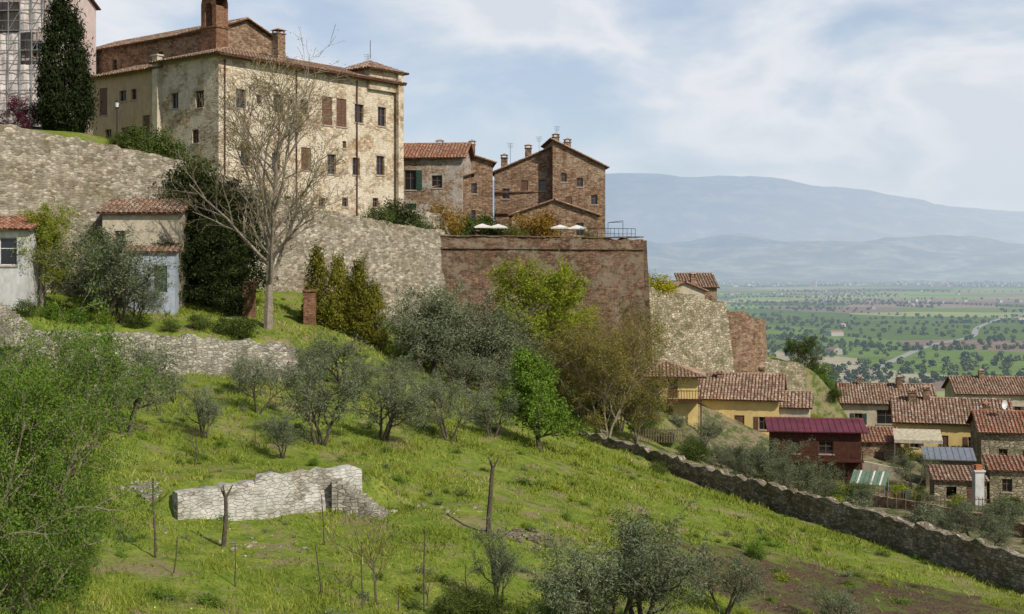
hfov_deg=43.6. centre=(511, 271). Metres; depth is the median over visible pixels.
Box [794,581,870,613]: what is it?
olive tree
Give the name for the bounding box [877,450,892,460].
shrub
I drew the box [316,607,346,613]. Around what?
weed clump
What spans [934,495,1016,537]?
olive tree
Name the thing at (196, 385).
weed clump
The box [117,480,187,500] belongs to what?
rubble pile
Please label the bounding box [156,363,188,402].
olive tree
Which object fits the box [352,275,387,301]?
shrub
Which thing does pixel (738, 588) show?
olive tree
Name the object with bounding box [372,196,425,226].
shrub
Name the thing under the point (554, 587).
olive tree
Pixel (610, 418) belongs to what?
shrub
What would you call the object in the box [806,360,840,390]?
garden tree
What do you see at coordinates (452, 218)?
shrub
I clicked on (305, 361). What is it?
olive tree
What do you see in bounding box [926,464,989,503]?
lean to shed
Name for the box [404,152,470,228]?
walls
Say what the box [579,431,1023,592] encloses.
boundary wall
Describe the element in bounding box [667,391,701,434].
wooden balcony
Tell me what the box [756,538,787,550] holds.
weed clump
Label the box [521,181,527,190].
shutters
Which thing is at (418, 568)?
weed clump
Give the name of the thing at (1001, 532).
olive tree
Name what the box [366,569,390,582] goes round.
weed clump
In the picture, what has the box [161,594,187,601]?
weed clump
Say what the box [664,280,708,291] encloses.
roof
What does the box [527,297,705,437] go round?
bronze ash tree
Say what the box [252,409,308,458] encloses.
olive tree
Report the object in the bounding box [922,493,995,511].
wooden fence
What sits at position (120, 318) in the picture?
olive tree
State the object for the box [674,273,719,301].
rampart shed
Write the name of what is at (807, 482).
olive tree
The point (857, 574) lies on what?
weed clump
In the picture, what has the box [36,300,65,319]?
shrub
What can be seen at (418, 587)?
weed clump
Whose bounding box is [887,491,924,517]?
bean trellis
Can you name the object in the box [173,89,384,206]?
windows
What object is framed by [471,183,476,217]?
windows
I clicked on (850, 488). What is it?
shrub
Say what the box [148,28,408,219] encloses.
stone palace
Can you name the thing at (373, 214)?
shrub
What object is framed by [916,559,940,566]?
weed clump
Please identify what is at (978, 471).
outdoor chimney
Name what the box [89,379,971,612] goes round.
wildflowers
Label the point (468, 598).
shrub
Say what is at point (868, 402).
tiled farmhouse
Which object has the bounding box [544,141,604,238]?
walls
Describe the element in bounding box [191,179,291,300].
holm oak tree
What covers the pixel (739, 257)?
distant foothills
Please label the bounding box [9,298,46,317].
shrub
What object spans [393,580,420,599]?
weed clump
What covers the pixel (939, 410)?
roof
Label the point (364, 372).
olive tree
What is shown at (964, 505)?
water barrel
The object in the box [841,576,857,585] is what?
weed clump
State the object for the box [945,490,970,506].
shrub
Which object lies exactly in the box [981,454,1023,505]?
house
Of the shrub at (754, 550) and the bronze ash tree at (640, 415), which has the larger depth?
the bronze ash tree at (640, 415)
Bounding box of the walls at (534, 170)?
[494,148,550,235]
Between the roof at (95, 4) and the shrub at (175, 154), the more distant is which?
the roof at (95, 4)
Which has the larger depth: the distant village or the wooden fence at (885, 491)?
the distant village
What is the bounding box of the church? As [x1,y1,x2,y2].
[96,17,285,74]
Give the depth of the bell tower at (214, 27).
126.60 m
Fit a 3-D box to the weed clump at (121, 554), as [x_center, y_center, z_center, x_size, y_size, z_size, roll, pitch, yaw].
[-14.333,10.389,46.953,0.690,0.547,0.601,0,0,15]
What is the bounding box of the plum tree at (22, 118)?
[0,92,41,129]
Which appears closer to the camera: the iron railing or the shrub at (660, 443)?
the shrub at (660, 443)
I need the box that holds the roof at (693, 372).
[643,360,706,377]
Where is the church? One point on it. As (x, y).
(247, 33)
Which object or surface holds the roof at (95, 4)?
on the walls at (89, 8)
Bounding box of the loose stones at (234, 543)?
[230,537,348,552]
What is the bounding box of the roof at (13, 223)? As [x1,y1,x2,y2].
[0,215,51,230]
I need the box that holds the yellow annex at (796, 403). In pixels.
[779,390,813,416]
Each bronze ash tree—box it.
[500,323,596,409]
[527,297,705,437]
[542,311,624,418]
[581,306,674,430]
[583,331,690,443]
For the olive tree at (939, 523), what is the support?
on the ground at (734, 429)
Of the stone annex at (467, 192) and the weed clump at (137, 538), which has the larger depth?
the stone annex at (467, 192)
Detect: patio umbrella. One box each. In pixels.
[473,224,491,228]
[489,224,507,234]
[551,225,569,238]
[568,225,585,229]
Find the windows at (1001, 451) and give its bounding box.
[999,449,1006,454]
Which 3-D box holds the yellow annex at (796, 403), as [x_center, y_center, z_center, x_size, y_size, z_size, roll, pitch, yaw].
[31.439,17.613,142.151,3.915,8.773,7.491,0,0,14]
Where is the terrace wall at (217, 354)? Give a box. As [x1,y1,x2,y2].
[0,329,297,380]
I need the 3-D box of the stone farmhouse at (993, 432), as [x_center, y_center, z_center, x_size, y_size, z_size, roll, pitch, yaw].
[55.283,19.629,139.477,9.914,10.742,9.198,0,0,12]
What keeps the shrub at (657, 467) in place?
on the ground at (734, 429)
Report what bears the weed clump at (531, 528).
on the ground at (734, 429)
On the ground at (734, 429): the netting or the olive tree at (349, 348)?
the olive tree at (349, 348)
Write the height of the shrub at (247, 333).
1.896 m
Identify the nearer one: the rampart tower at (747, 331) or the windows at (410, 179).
the windows at (410, 179)
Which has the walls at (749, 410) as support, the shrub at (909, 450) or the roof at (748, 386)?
the roof at (748, 386)
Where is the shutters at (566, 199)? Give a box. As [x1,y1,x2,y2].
[565,196,571,203]
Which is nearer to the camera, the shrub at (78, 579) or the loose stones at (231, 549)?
the shrub at (78, 579)
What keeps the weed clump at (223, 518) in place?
on the ground at (734, 429)
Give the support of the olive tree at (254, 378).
on the ground at (734, 429)
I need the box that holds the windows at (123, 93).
[107,89,135,138]
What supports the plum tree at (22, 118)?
on the ground at (734, 429)
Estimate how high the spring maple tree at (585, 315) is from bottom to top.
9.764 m
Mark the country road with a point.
(975, 330)
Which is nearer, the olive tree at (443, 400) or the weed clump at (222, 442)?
the weed clump at (222, 442)
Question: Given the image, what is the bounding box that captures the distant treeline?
[717,282,1023,384]
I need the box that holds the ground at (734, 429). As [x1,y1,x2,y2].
[0,129,1023,613]
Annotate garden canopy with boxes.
[850,469,888,496]
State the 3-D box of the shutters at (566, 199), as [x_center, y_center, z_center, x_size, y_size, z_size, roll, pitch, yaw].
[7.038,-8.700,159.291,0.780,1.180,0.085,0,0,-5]
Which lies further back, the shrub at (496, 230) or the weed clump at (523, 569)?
the shrub at (496, 230)
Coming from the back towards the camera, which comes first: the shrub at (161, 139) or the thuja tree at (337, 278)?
the shrub at (161, 139)
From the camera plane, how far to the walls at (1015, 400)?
177.44 m
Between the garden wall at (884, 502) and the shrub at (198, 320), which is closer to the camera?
the shrub at (198, 320)
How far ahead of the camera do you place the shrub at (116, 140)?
108.72 m
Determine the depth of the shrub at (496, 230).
139.80 m
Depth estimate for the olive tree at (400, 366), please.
89.24 m
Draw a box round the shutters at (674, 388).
[655,379,677,397]
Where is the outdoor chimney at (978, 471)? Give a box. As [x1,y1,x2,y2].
[971,464,985,505]
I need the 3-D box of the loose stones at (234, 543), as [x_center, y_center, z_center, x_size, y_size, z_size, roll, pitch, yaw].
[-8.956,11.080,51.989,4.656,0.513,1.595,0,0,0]
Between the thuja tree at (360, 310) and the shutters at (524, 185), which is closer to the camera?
the thuja tree at (360, 310)
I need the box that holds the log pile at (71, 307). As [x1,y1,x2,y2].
[58,302,95,314]
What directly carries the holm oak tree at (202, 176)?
on the ground at (734, 429)
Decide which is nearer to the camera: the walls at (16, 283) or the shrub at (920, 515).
the walls at (16, 283)
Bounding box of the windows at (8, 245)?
[0,237,16,264]
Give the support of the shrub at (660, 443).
on the ground at (734, 429)
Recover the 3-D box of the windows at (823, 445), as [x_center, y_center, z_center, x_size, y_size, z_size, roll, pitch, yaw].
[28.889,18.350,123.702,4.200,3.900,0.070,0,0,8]
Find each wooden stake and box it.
[152,478,156,557]
[173,536,177,572]
[234,544,235,586]
[315,545,321,594]
[321,494,324,544]
[361,542,362,609]
[397,585,399,611]
[423,530,424,610]
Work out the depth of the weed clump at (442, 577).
49.52 m
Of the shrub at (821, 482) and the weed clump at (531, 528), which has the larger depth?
the shrub at (821, 482)
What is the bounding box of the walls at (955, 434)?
[892,423,970,457]
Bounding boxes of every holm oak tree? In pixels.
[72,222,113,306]
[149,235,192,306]
[152,152,221,269]
[159,193,212,302]
[180,156,263,304]
[181,209,263,314]
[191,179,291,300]
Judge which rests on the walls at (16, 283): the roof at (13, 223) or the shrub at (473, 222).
the roof at (13, 223)
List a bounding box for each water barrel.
[902,490,909,498]
[959,502,968,509]
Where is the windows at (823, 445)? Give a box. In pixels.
[789,441,832,480]
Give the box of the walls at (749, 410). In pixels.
[699,400,778,435]
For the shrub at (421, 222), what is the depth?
129.99 m
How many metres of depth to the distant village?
6779.83 m
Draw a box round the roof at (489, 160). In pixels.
[474,155,496,167]
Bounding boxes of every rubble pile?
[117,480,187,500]
[481,528,603,557]
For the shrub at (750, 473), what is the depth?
118.61 m
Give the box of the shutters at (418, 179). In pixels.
[408,170,421,209]
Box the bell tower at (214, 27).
[200,0,229,50]
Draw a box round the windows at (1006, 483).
[1002,479,1011,491]
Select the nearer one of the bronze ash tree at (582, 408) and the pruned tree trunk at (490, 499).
the pruned tree trunk at (490, 499)
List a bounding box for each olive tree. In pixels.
[32,218,180,320]
[54,330,202,435]
[66,237,183,323]
[108,266,174,325]
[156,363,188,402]
[172,376,227,438]
[223,346,308,413]
[224,354,263,392]
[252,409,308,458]
[261,345,369,445]
[283,327,373,382]
[284,339,334,390]
[331,353,389,400]
[343,355,444,441]
[366,353,426,394]
[370,282,547,385]
[375,284,487,377]
[395,270,492,362]
[403,364,465,419]
[404,300,543,393]
[407,376,491,441]
[428,342,511,401]
[453,377,524,436]
[462,323,568,392]
[465,514,524,607]
[481,364,526,402]
[517,515,631,613]
[573,494,745,613]
[575,525,680,613]
[678,546,777,613]
[681,409,728,447]
[702,435,740,468]
[716,437,781,478]
[737,435,815,482]
[758,450,829,489]
[777,457,849,496]
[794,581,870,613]
[847,474,879,507]
[885,450,942,488]
[928,500,957,532]
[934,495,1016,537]
[972,516,1020,547]
[978,484,1023,535]
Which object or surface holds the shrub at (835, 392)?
on the ground at (734, 429)
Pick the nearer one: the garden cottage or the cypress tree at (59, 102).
the garden cottage
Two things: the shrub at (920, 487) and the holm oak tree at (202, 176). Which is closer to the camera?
the holm oak tree at (202, 176)
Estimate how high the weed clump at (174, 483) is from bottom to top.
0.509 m
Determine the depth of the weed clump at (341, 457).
68.19 m
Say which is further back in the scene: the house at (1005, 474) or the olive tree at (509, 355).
the house at (1005, 474)
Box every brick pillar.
[241,281,256,317]
[302,289,317,325]
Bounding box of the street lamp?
[115,100,119,131]
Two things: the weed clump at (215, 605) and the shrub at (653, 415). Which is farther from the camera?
the shrub at (653, 415)
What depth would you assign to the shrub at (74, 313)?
85.34 m
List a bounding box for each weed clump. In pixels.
[114,550,127,558]
[125,583,185,600]
[128,533,140,541]
[135,432,149,439]
[138,465,159,472]
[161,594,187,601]
[167,478,184,486]
[187,382,200,388]
[189,588,228,604]
[190,450,203,456]
[195,453,212,460]
[203,593,227,608]
[208,513,233,521]
[212,387,226,394]
[213,438,233,446]
[226,455,242,463]
[244,467,271,477]
[291,420,309,429]
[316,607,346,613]
[321,427,342,434]
[331,428,343,436]
[333,453,344,462]
[357,590,379,601]
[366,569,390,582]
[379,446,395,452]
[386,472,413,484]
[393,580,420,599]
[397,596,425,611]
[401,504,423,510]
[409,582,426,593]
[414,564,436,574]
[425,599,455,613]
[428,569,456,586]
[429,499,445,504]
[453,489,473,496]
[511,476,533,485]
[517,560,542,575]
[518,525,538,532]
[528,577,549,586]
[534,478,549,485]
[539,481,569,491]
[560,509,573,521]
[562,496,580,502]
[577,498,592,506]
[613,464,631,470]
[689,529,700,537]
[723,529,729,537]
[725,539,746,549]
[734,606,754,613]
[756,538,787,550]
[766,595,778,602]
[768,565,780,572]
[770,570,795,581]
[816,590,841,601]
[837,568,854,577]
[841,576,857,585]
[853,571,864,578]
[868,548,890,556]
[879,578,894,586]
[885,594,920,606]
[910,551,924,559]
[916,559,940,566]
[988,598,1002,606]
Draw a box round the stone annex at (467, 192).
[423,172,473,233]
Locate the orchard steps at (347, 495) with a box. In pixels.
[332,478,390,518]
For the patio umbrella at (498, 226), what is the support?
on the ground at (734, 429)
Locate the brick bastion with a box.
[441,235,652,387]
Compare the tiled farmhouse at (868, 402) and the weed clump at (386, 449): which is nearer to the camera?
the weed clump at (386, 449)
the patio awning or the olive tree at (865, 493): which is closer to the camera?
the olive tree at (865, 493)
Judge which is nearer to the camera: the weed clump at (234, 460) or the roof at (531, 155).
the weed clump at (234, 460)
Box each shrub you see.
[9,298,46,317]
[12,558,99,602]
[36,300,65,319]
[59,305,92,323]
[91,309,118,324]
[106,126,131,148]
[116,117,191,157]
[118,313,153,328]
[143,129,191,158]
[157,316,182,331]
[159,145,198,161]
[187,312,214,329]
[200,314,246,334]
[227,314,266,338]
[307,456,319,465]
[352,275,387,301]
[357,201,398,224]
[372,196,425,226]
[411,208,441,228]
[413,192,469,234]
[428,591,472,613]
[429,579,496,613]
[450,207,518,235]
[450,223,471,237]
[471,585,515,613]
[474,213,515,235]
[491,203,566,239]
[504,221,532,235]
[538,597,568,613]
[579,231,599,238]
[584,402,613,423]
[636,420,664,439]
[643,409,665,425]
[644,393,667,410]
[646,460,669,475]
[648,269,681,294]
[651,277,680,294]
[654,431,675,446]
[656,431,678,446]
[666,414,690,427]
[671,434,700,452]
[674,441,711,461]
[719,453,739,466]
[737,458,763,477]
[739,539,774,560]
[751,468,775,480]
[793,475,823,491]
[807,475,842,495]
[814,482,843,499]
[827,386,844,397]
[828,494,857,501]
[830,479,854,498]
[840,493,879,509]
[841,480,880,500]
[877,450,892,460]
[889,481,915,498]
[901,445,919,461]
[904,498,943,525]
[911,488,931,502]
[913,452,922,461]
[915,485,926,491]
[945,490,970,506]
[946,501,957,508]
[984,493,1023,515]
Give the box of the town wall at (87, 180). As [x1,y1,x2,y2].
[0,124,444,336]
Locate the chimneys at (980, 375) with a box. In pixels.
[977,368,984,378]
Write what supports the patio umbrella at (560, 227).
on the ground at (734, 429)
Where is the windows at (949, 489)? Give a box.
[946,486,954,496]
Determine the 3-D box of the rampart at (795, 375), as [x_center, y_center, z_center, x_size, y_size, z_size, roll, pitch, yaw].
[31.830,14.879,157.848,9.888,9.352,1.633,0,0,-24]
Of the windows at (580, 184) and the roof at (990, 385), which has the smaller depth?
the windows at (580, 184)
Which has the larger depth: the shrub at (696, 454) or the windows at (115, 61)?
the windows at (115, 61)
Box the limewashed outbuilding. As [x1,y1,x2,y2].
[126,245,181,314]
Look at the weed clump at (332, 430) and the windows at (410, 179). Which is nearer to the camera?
the weed clump at (332, 430)
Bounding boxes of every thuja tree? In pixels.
[295,236,337,324]
[317,245,351,331]
[333,269,360,334]
[342,249,377,340]
[357,278,391,348]
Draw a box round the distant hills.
[493,173,1023,243]
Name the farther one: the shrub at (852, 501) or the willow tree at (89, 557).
the shrub at (852, 501)
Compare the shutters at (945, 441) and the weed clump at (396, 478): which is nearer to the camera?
the weed clump at (396, 478)
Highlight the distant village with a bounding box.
[665,280,1023,354]
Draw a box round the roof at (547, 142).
[541,137,608,169]
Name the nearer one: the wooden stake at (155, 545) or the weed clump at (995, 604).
the wooden stake at (155, 545)
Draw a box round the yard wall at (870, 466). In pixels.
[862,461,904,481]
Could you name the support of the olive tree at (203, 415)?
on the ground at (734, 429)
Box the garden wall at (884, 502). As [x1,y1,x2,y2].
[871,494,1023,537]
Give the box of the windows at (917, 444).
[910,437,970,447]
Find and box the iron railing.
[584,228,635,238]
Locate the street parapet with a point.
(90, 132)
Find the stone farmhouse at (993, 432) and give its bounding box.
[966,401,1023,469]
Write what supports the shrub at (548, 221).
on the ground at (734, 429)
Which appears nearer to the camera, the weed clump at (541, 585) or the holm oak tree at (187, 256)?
the weed clump at (541, 585)
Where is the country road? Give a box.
[837,312,1023,381]
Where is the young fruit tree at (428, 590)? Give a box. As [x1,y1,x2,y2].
[417,561,441,605]
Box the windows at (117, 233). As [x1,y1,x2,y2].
[115,231,125,245]
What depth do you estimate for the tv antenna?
161.00 m
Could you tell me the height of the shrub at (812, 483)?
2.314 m
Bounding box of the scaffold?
[0,0,48,125]
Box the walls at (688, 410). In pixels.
[645,378,697,428]
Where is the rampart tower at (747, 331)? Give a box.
[726,310,767,372]
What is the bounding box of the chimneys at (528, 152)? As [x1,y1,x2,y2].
[500,144,531,166]
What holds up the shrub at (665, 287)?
on the ground at (734, 429)
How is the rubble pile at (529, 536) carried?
on the ground at (734, 429)
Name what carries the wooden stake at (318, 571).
on the ground at (734, 429)
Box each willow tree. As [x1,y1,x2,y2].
[0,250,180,613]
[0,290,113,613]
[11,454,128,596]
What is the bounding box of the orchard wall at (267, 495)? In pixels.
[172,464,361,520]
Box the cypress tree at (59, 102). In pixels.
[29,0,103,133]
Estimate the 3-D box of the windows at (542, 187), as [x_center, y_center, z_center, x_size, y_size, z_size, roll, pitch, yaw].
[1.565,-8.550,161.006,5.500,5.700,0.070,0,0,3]
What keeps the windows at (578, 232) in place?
in the brick annex at (569, 215)
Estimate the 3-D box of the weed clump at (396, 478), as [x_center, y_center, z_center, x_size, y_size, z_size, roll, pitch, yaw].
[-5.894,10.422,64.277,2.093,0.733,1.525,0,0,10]
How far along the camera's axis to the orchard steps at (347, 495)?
57.29 m
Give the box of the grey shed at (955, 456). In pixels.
[921,446,976,486]
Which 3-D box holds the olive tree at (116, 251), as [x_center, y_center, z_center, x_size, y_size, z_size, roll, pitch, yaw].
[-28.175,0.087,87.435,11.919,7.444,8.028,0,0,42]
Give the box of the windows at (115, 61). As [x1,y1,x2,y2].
[114,52,162,69]
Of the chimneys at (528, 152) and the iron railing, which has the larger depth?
the chimneys at (528, 152)
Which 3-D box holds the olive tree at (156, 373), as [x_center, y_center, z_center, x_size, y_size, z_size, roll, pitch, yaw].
[-19.320,5.705,64.101,5.174,5.754,7.519,0,0,28]
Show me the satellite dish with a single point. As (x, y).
(1004, 404)
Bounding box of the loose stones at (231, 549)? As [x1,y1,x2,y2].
[162,531,251,556]
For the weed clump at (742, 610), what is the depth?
53.04 m
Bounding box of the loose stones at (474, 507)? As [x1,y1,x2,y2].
[416,504,485,519]
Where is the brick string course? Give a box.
[495,191,550,213]
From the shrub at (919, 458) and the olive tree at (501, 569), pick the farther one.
the shrub at (919, 458)
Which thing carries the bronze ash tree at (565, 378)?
on the ground at (734, 429)
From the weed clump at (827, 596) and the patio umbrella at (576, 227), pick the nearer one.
the weed clump at (827, 596)
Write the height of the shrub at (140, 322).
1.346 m
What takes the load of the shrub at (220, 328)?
on the ground at (734, 429)
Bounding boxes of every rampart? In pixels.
[649,287,734,371]
[765,357,805,390]
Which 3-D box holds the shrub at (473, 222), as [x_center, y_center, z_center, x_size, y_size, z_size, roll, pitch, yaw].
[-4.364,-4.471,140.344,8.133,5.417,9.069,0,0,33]
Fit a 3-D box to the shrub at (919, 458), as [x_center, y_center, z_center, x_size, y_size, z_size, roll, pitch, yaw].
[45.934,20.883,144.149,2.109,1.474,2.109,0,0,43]
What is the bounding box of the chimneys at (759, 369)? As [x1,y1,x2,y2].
[716,364,765,378]
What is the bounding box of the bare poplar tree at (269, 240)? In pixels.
[130,24,364,329]
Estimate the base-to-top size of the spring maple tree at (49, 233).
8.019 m
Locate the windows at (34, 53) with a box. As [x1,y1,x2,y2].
[33,43,40,56]
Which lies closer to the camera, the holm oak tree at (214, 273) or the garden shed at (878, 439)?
the holm oak tree at (214, 273)
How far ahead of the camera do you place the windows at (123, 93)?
120.77 m
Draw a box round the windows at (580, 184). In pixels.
[561,173,596,204]
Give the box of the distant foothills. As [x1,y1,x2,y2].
[605,231,1023,281]
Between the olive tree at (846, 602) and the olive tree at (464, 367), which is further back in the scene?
the olive tree at (464, 367)
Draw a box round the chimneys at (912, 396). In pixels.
[908,385,929,402]
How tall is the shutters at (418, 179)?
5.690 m
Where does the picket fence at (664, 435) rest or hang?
on the ground at (734, 429)
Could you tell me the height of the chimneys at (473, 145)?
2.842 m
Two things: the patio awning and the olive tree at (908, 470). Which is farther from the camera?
the patio awning
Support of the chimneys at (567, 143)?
on the roof at (547, 142)
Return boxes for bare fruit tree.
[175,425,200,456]
[320,508,408,604]
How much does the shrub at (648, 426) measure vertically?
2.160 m
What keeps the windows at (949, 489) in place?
in the lean to shed
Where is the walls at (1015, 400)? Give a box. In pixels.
[945,381,1023,406]
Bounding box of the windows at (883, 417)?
[854,410,891,423]
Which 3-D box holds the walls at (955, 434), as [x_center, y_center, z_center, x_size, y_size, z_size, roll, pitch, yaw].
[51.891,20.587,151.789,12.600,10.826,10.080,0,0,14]
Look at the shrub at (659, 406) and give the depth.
130.76 m
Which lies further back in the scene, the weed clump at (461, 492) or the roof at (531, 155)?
the roof at (531, 155)
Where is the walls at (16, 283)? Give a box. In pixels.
[0,222,45,309]
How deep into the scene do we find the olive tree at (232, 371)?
79.77 m
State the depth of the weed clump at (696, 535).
66.77 m
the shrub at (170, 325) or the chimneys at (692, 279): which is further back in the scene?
the chimneys at (692, 279)
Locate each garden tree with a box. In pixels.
[781,334,827,369]
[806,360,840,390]
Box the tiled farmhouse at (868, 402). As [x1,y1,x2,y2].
[834,374,936,426]
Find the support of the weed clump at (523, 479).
on the ground at (734, 429)
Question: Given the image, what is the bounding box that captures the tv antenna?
[507,143,513,165]
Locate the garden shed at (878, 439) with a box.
[861,426,903,463]
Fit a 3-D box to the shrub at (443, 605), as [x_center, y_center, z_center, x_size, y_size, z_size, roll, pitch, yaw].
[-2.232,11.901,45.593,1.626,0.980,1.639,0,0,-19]
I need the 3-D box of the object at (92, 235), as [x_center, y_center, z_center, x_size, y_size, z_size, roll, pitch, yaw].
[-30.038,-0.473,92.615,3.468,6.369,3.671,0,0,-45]
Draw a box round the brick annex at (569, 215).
[508,198,600,239]
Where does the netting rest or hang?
attached to the scaffold
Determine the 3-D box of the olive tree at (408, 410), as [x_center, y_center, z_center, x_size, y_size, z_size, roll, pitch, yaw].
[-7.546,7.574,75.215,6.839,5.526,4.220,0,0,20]
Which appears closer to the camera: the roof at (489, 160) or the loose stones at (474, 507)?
the loose stones at (474, 507)
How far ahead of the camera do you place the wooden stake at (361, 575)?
44.37 m
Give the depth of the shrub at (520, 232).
140.46 m
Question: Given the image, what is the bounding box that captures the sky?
[95,0,1023,211]
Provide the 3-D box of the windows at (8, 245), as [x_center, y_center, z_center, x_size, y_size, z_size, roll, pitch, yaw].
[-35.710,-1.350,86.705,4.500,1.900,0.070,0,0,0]
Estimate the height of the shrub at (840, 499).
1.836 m
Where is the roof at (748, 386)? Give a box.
[698,372,786,401]
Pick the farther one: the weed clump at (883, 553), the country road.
the country road
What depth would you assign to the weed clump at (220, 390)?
79.18 m
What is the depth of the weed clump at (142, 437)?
64.33 m
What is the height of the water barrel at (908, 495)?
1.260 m
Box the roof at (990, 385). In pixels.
[941,375,1023,395]
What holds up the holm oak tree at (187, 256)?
on the ground at (734, 429)
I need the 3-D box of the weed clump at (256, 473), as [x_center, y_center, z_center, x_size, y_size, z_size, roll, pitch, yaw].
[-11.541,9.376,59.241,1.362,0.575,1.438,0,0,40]
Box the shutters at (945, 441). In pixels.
[905,435,967,447]
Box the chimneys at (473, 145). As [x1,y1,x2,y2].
[436,139,475,154]
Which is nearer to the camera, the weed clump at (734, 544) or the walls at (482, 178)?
the weed clump at (734, 544)
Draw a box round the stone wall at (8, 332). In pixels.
[0,302,31,346]
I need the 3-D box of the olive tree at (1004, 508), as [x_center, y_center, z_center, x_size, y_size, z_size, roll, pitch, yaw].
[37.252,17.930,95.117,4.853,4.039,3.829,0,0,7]
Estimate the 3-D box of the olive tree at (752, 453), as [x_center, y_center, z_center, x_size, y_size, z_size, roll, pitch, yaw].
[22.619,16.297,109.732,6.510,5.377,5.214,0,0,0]
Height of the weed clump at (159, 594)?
0.721 m
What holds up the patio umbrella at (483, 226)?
on the ground at (734, 429)
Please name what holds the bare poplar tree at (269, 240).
on the ground at (734, 429)
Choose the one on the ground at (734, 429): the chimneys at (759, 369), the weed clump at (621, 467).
the weed clump at (621, 467)
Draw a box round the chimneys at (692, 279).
[689,272,696,284]
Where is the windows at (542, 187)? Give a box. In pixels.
[503,180,545,224]
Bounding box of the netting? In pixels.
[0,0,42,126]
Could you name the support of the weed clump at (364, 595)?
on the ground at (734, 429)
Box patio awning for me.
[892,428,942,464]
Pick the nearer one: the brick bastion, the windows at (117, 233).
the windows at (117, 233)
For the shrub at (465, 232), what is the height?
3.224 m
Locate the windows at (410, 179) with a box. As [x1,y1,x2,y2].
[405,170,441,189]
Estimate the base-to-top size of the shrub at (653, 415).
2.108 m
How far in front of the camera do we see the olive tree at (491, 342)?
102.38 m
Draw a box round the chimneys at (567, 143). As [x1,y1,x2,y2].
[552,133,571,146]
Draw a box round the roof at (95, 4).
[90,0,100,9]
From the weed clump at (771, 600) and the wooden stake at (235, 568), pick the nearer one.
the wooden stake at (235, 568)
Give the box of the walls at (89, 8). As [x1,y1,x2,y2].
[0,0,95,125]
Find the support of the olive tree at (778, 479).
on the ground at (734, 429)
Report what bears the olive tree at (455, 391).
on the ground at (734, 429)
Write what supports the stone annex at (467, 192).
on the ground at (734, 429)
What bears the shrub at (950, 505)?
on the ground at (734, 429)
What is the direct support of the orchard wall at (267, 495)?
on the ground at (734, 429)
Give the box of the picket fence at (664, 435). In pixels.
[637,428,683,442]
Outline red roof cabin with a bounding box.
[763,416,868,491]
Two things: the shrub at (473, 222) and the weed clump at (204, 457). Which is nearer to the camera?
the weed clump at (204, 457)
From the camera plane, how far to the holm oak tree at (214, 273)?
96.04 m
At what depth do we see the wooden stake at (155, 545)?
47.59 m
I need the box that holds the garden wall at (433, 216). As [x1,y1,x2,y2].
[388,209,449,234]
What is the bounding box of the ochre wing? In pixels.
[90,64,163,145]
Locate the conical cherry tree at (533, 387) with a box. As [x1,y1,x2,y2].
[491,343,593,451]
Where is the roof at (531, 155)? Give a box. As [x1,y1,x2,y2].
[493,146,550,176]
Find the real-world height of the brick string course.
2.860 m
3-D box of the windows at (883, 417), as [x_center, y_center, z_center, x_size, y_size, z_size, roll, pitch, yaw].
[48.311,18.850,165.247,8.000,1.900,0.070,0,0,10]
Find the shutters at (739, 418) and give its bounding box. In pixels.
[720,413,758,429]
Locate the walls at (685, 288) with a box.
[673,283,704,298]
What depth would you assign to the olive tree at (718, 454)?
120.75 m
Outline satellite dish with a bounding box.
[1001,400,1006,417]
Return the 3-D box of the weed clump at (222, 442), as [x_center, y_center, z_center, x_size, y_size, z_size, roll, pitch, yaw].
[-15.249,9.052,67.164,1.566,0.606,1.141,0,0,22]
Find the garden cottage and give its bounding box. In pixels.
[96,198,193,307]
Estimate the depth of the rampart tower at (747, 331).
154.59 m
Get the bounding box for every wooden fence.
[867,489,917,499]
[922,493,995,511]
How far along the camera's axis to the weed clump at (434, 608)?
45.95 m
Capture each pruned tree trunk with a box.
[220,485,232,547]
[486,456,498,535]
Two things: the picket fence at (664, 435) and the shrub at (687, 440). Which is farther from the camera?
the shrub at (687, 440)
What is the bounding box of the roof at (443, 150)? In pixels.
[404,142,474,159]
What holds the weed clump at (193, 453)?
on the ground at (734, 429)
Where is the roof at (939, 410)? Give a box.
[888,396,1012,424]
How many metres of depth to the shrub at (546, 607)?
47.73 m
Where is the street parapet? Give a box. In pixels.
[27,127,92,134]
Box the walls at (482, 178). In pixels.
[471,157,492,230]
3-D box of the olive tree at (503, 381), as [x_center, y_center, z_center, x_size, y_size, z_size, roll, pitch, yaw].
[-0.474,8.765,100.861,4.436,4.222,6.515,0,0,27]
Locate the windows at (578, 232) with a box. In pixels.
[525,223,583,235]
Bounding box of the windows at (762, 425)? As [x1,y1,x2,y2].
[759,417,766,429]
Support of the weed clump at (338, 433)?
on the ground at (734, 429)
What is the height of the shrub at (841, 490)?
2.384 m
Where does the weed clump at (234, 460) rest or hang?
on the ground at (734, 429)
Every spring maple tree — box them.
[11,198,100,309]
[483,250,595,358]
[534,300,604,384]
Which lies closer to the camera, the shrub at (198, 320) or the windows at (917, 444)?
the shrub at (198, 320)

